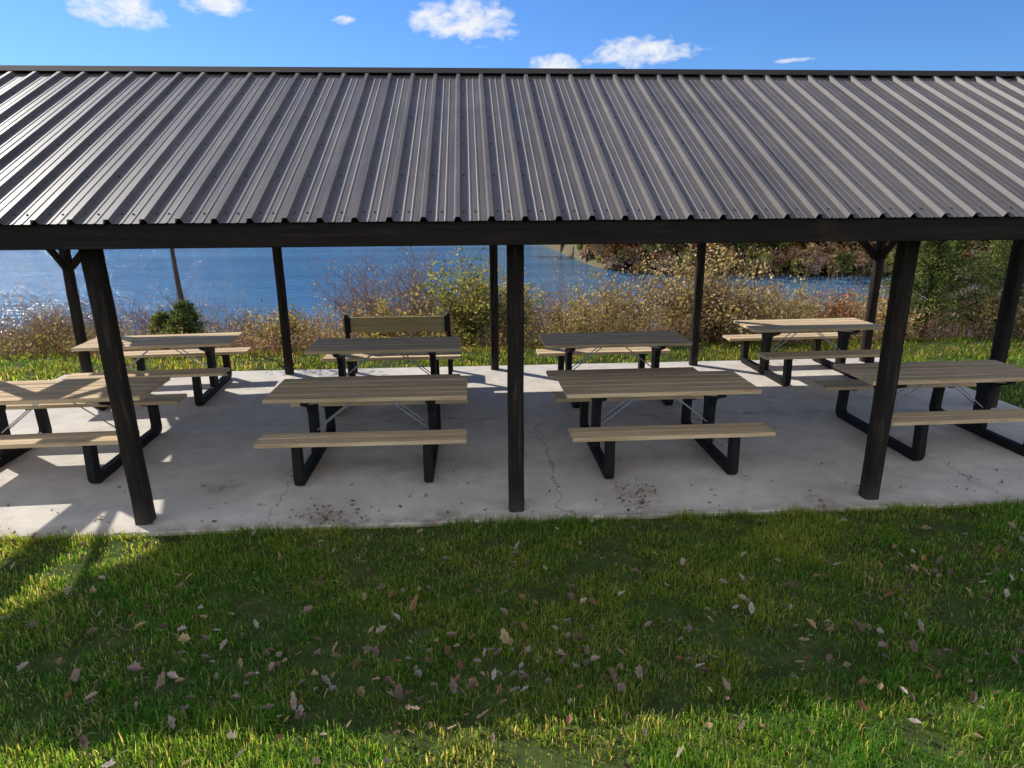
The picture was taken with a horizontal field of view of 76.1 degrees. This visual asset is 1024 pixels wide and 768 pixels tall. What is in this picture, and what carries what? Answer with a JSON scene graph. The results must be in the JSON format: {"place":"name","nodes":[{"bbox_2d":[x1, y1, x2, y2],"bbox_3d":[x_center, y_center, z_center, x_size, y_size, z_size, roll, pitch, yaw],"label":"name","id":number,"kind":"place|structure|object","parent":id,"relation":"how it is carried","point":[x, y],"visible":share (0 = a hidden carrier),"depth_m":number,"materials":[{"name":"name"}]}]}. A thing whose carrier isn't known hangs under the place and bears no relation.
{"place":"outdoors","nodes":[
{"label":"outdoors","id":0,"kind":"place"},
{"bbox_2d":[0,245,1022,348],"bbox_3d":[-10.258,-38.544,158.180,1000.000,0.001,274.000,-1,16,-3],"label":"lake","id":1,"kind":"structure","parent":0,"point":[238,270],"depth_m":55.41,"materials":[{"name":"liquid"}]},
{"bbox_2d":[0,240,1023,767],"bbox_3d":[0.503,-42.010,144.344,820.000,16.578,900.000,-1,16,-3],"label":"ground","id":2,"kind":"structure","parent":0,"point":[252,608],"depth_m":3.98,"materials":[{"name":"green plant"}]},
{"bbox_2d":[0,283,49,338],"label":"bare shrub","id":3,"kind":"object","parent":2,"relation":"on","point":[11,313],"visible":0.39,"depth_m":13.38,"materials":[{"name":"brown plant"}]},
{"bbox_2d":[0,279,158,354],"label":"bare shrub","id":4,"kind":"object","parent":2,"relation":"on","point":[51,319],"visible":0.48,"depth_m":12.10,"materials":[{"name":"brown plant"}]},
{"bbox_2d":[139,309,174,349],"bbox_3d":[-6.606,-0.909,12.482,0.912,1.060,0.860,-1,16,-3],"label":"cedar tree","id":5,"kind":"object","parent":2,"relation":"on","point":[160,317],"visible":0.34,"depth_m":12.27,"materials":[{"name":"green plant"}]},
{"bbox_2d":[85,270,230,350],"bbox_3d":[-6.997,-1.297,13.256,2.824,1.979,2.385,-11,19,-33],"label":"bare shrub","id":6,"kind":"object","parent":2,"relation":"on","point":[147,319],"visible":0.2,"depth_m":13.13,"materials":[{"name":"brown plant"}]},
{"bbox_2d":[170,249,184,301],"bbox_3d":[-6.114,-2.760,11.742,1.416,4.786,1.867,-1,16,-3],"label":"bare tree","id":7,"kind":"object","parent":2,"relation":"on","point":[177,278],"visible":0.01,"depth_m":11.89,"materials":[{"name":"brown plant"}]},
{"bbox_2d":[159,298,209,348],"bbox_3d":[-5.954,-0.991,11.951,0.985,1.165,0.874,4,17,15],"label":"cedar tree","id":8,"kind":"object","parent":2,"relation":"on","point":[185,314],"visible":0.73,"depth_m":11.76,"materials":[{"name":"green plant"}]},
{"bbox_2d":[187,294,295,350],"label":"bare shrub","id":9,"kind":"object","parent":2,"relation":"on","point":[230,329],"visible":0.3,"depth_m":13.24,"materials":[{"name":"brown plant"}]},
{"bbox_2d":[242,298,319,350],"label":"shrub","id":10,"kind":"object","parent":2,"relation":"on","point":[292,318],"visible":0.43,"depth_m":11.96,"materials":[{"name":"brown plant"}]},
{"bbox_2d":[306,248,442,337],"bbox_3d":[-2.851,-1.827,13.949,2.822,2.507,3.188,-1,16,-3],"label":"bare shrub","id":11,"kind":"object","parent":2,"relation":"on","point":[366,299],"visible":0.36,"depth_m":13.48,"materials":[{"name":"brown plant"}]},
{"bbox_2d":[335,293,420,337],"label":"shrub","id":12,"kind":"object","parent":2,"relation":"on","point":[381,309],"visible":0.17,"depth_m":12.09,"materials":[{"name":"green plant"}]},
{"bbox_2d":[344,246,487,336],"bbox_3d":[-2.149,-1.985,13.876,3.426,3.214,2.836,-1,16,-3],"label":"bare shrub","id":13,"kind":"object","parent":2,"relation":"on","point":[415,289],"visible":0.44,"depth_m":13.92,"materials":[{"name":"brown plant"}]},
{"bbox_2d":[401,245,534,349],"bbox_3d":[-0.901,-1.558,12.491,2.572,2.573,2.058,-12,20,-36],"label":"shrub","id":14,"kind":"object","parent":2,"relation":"on","point":[464,314],"visible":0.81,"depth_m":12.32,"materials":[{"name":"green plant"}]},
{"bbox_2d":[0,358,1023,540],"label":"concrete slab","id":15,"kind":"structure","parent":2,"relation":"on","point":[190,449],"depth_m":6.47,"materials":[{"name":"grey concrete"}]},
{"bbox_2d":[0,376,186,483],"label":"picnic table","id":16,"kind":"object","parent":15,"relation":"on","point":[39,397],"visible":0.88,"depth_m":6.43,"materials":[{"name":"beige wood"}]},
{"bbox_2d":[61,332,251,409],"bbox_3d":[-4.655,-0.233,8.800,1.900,0.740,1.485,-3,16,-8],"label":"picnic table","id":17,"kind":"object","parent":15,"relation":"on","point":[206,343],"visible":0.7,"depth_m":8.64,"materials":[{"name":"beige wood"}]},
{"bbox_2d":[253,375,467,485],"bbox_3d":[-1.394,0.384,6.585,1.900,0.740,1.485,-1,16,-3],"label":"picnic table","id":18,"kind":"object","parent":15,"relation":"on","point":[312,395],"visible":1,"depth_m":6.22,"materials":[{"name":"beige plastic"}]},
{"bbox_2d":[304,336,461,415],"bbox_3d":[-1.610,-0.164,8.499,1.900,0.740,1.485,-1,16,-3],"label":"picnic table","id":19,"kind":"object","parent":15,"relation":"on","point":[340,352],"visible":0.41,"depth_m":8.40,"materials":[{"name":"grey wood"}]},
{"bbox_2d":[342,313,452,375],"bbox_3d":[-1.634,-0.587,9.593,1.540,0.950,0.504,-1,16,-3],"label":"park bench","id":20,"kind":"object","parent":15,"relation":"on","point":[394,324],"visible":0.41,"depth_m":9.28,"materials":[{"name":"weathered wood plank"},{"name":"black plastic"}]},
{"bbox_2d":[0,65,1023,524],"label":"picnic pavilion","id":21,"kind":"structure","parent":15,"relation":"on","point":[94,161],"depth_m":5.23,"materials":[{"name":"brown metal"}]},
{"bbox_2d":[536,331,697,407],"bbox_3d":[1.339,-0.253,8.751,1.900,0.740,1.485,-1,16,-4],"label":"picnic table","id":22,"kind":"object","parent":15,"relation":"on","point":[654,344],"visible":0.7,"depth_m":8.60,"materials":[{"name":"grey wood"}]},
{"bbox_2d":[552,371,775,478],"bbox_3d":[1.444,0.333,6.705,1.900,0.740,1.485,-1,16,-4],"label":"picnic table","id":23,"kind":"object","parent":15,"relation":"on","point":[711,388],"visible":1,"depth_m":6.37,"materials":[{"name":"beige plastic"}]},
{"bbox_2d":[722,318,883,385],"bbox_3d":[4.306,-0.526,9.639,1.900,0.740,1.485,-2,16,-5],"label":"picnic table","id":24,"kind":"object","parent":15,"relation":"on","point":[771,330],"visible":0.84,"depth_m":9.48,"materials":[{"name":"beige wood"}]},
{"bbox_2d":[813,360,1023,460],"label":"picnic table","id":25,"kind":"object","parent":15,"relation":"on","point":[987,378],"visible":0.97,"depth_m":6.88,"materials":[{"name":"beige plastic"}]},
{"bbox_2d":[0,334,1023,767],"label":"fallen leaves","id":26,"kind":"object","parent":2,"relation":"on","point":[300,712],"visible":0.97,"depth_m":3.74,"materials":[{"name":"brown plant"}]},
{"bbox_2d":[0,242,1023,359],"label":"brush","id":27,"kind":"object","parent":2,"relation":"on","point":[331,333],"visible":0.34,"depth_m":12.04,"materials":[{"name":"brown plant"}]},
{"bbox_2d":[475,267,557,344],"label":"shrub","id":28,"kind":"object","parent":2,"relation":"on","point":[526,304],"visible":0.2,"depth_m":12.83,"materials":[{"name":"green plant"}]},
{"bbox_2d":[505,246,611,334],"bbox_3d":[1.001,-1.826,14.379,2.699,2.632,2.314,3,16,12],"label":"bare shrub","id":29,"kind":"object","parent":2,"relation":"on","point":[555,301],"visible":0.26,"depth_m":14.38,"materials":[{"name":"brown plant"}]},
{"bbox_2d":[538,290,610,333],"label":"shrub","id":30,"kind":"object","parent":2,"relation":"on","point":[583,315],"visible":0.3,"depth_m":12.29,"materials":[{"name":"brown plant"}]},
{"bbox_2d":[556,258,665,332],"bbox_3d":[2.040,-1.512,13.113,2.390,2.013,2.531,-1,16,-3],"label":"shrub","id":31,"kind":"object","parent":2,"relation":"on","point":[607,309],"visible":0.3,"depth_m":12.90,"materials":[{"name":"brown plant"}]},
{"bbox_2d":[608,243,803,347],"bbox_3d":[3.672,-1.754,12.557,3.602,2.466,3.253,15,22,43],"label":"shrub","id":32,"kind":"object","parent":2,"relation":"on","point":[721,293],"visible":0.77,"depth_m":12.17,"materials":[{"name":"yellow plant"}]},
{"bbox_2d":[560,240,1005,276],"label":"distant trees","id":33,"kind":"object","parent":2,"relation":"on","point":[817,254],"visible":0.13,"depth_m":55.53,"materials":[{"name":"brown plant"}]},
{"bbox_2d":[733,276,835,342],"bbox_3d":[5.286,-1.442,13.162,2.183,1.770,2.124,-1,16,-3],"label":"shrub","id":34,"kind":"object","parent":2,"relation":"on","point":[790,306],"visible":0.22,"depth_m":12.88,"materials":[{"name":"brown plant"}]},
{"bbox_2d":[802,286,862,339],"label":"shrub","id":35,"kind":"object","parent":2,"relation":"on","point":[839,310],"visible":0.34,"depth_m":12.42,"materials":[{"name":"brown plant"}]},
{"bbox_2d":[837,285,927,338],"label":"shrub","id":36,"kind":"object","parent":2,"relation":"on","point":[884,311],"visible":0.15,"depth_m":12.30,"materials":[{"name":"brown plant"}]},
{"bbox_2d":[856,240,1006,338],"bbox_3d":[8.342,-2.305,12.791,2.741,3.163,2.700,-1,16,-3],"label":"cedar tree","id":37,"kind":"object","parent":2,"relation":"on","point":[926,261],"visible":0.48,"depth_m":12.42,"materials":[{"name":"green plant"}]},
{"bbox_2d":[931,283,1023,338],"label":"shrub","id":38,"kind":"object","parent":2,"relation":"on","point":[990,307],"visible":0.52,"depth_m":12.29,"materials":[{"name":"green plant"}]},
{"bbox_2d":[939,240,1023,329],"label":"cedar tree","id":39,"kind":"object","parent":2,"relation":"on","point":[1003,249],"visible":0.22,"depth_m":12.65,"materials":[{"name":"green plant"}]},
{"bbox_2d":[0,0,1023,70],"label":"sky","id":40,"kind":"structure","parent":0,"point":[922,35],"materials":[{"name":"blue"}]}
]}

